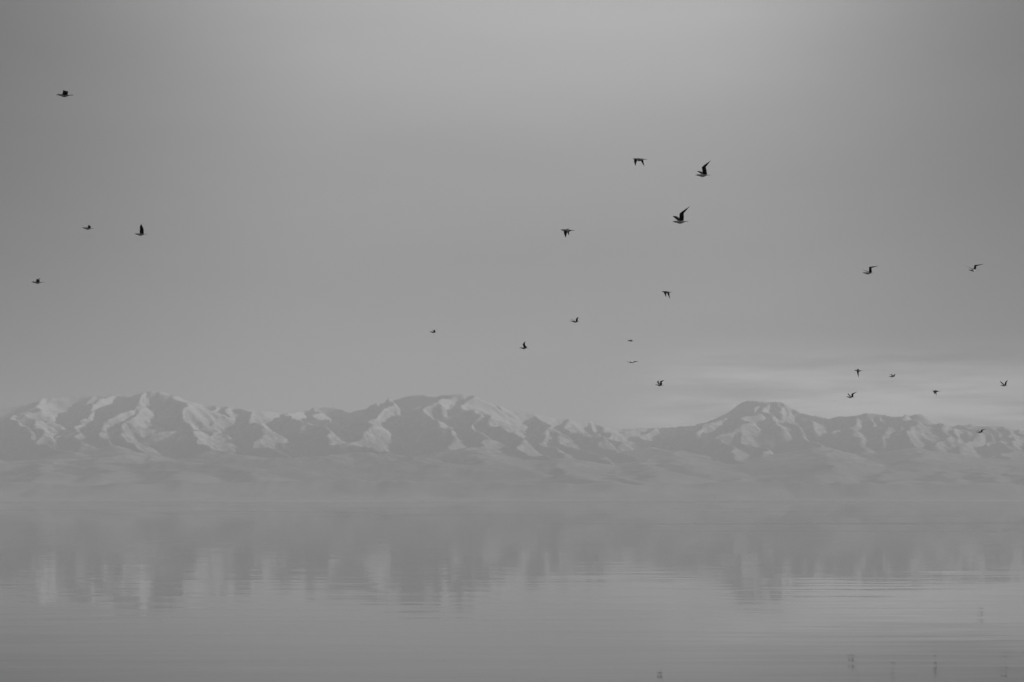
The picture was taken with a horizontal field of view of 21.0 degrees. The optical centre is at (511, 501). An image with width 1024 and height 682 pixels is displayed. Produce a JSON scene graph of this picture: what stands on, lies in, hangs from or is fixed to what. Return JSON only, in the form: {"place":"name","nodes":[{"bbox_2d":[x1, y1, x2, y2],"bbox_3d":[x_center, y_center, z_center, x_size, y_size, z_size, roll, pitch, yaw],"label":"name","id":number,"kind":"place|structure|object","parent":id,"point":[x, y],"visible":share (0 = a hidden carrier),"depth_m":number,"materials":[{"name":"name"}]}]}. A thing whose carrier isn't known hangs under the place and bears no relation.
{"place":"outdoors","nodes":[
{"label":"outdoors","id":0,"kind":"place"},
{"bbox_2d":[57,90,69,96],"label":"gull","id":1,"kind":"object","parent":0,"point":[65,94],"visible":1,"depth_m":84.94,"materials":[{"name":"black"}]},
{"bbox_2d":[136,224,143,235],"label":"gull","id":2,"kind":"object","parent":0,"point":[141,233],"visible":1,"depth_m":109.89,"materials":[{"name":"black"}]},
{"bbox_2d":[0,502,1023,681],"bbox_3d":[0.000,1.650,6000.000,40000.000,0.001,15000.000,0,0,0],"label":"lake water","id":3,"kind":"structure","parent":0,"point":[511,591],"depth_m":50.08,"materials":[{"name":"grey liquid"}]},
{"bbox_2d":[0,391,1023,478],"bbox_3d":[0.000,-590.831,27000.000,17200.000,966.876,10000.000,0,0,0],"label":"mountains","id":4,"kind":"structure","parent":0,"point":[758,439],"depth_m":25981.59,"materials":[{"name":"grey stone"}]},
{"bbox_2d":[0,457,1023,501],"bbox_3d":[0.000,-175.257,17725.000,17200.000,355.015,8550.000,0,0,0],"label":"foothills","id":5,"kind":"structure","parent":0,"point":[320,479],"depth_m":18136.48,"materials":[{"name":"grey"}]},
{"bbox_2d":[0,0,1023,430],"label":"sky","id":6,"kind":"structure","parent":0,"point":[317,190],"materials":[{"name":"grey"}]},
{"bbox_2d":[562,229,574,236],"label":"gull","id":7,"kind":"object","parent":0,"point":[566,231],"visible":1,"depth_m":92.93,"materials":[{"name":"black"}]},
{"bbox_2d":[634,158,646,165],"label":"gull","id":8,"kind":"object","parent":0,"point":[638,159],"visible":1,"depth_m":92.94,"materials":[{"name":"black"}]},
{"bbox_2d":[673,206,689,223],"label":"gull","id":9,"kind":"object","parent":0,"point":[680,219],"visible":1,"depth_m":86.95,"materials":[{"name":"black"}]},
{"bbox_2d":[697,161,709,176],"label":"gull","id":10,"kind":"object","parent":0,"point":[703,173],"visible":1,"depth_m":94.92,"materials":[{"name":"black"}]},
{"bbox_2d":[863,266,875,273],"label":"gull","id":11,"kind":"object","parent":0,"point":[870,271],"visible":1,"depth_m":124.93,"materials":[{"name":"black"}]}
]}

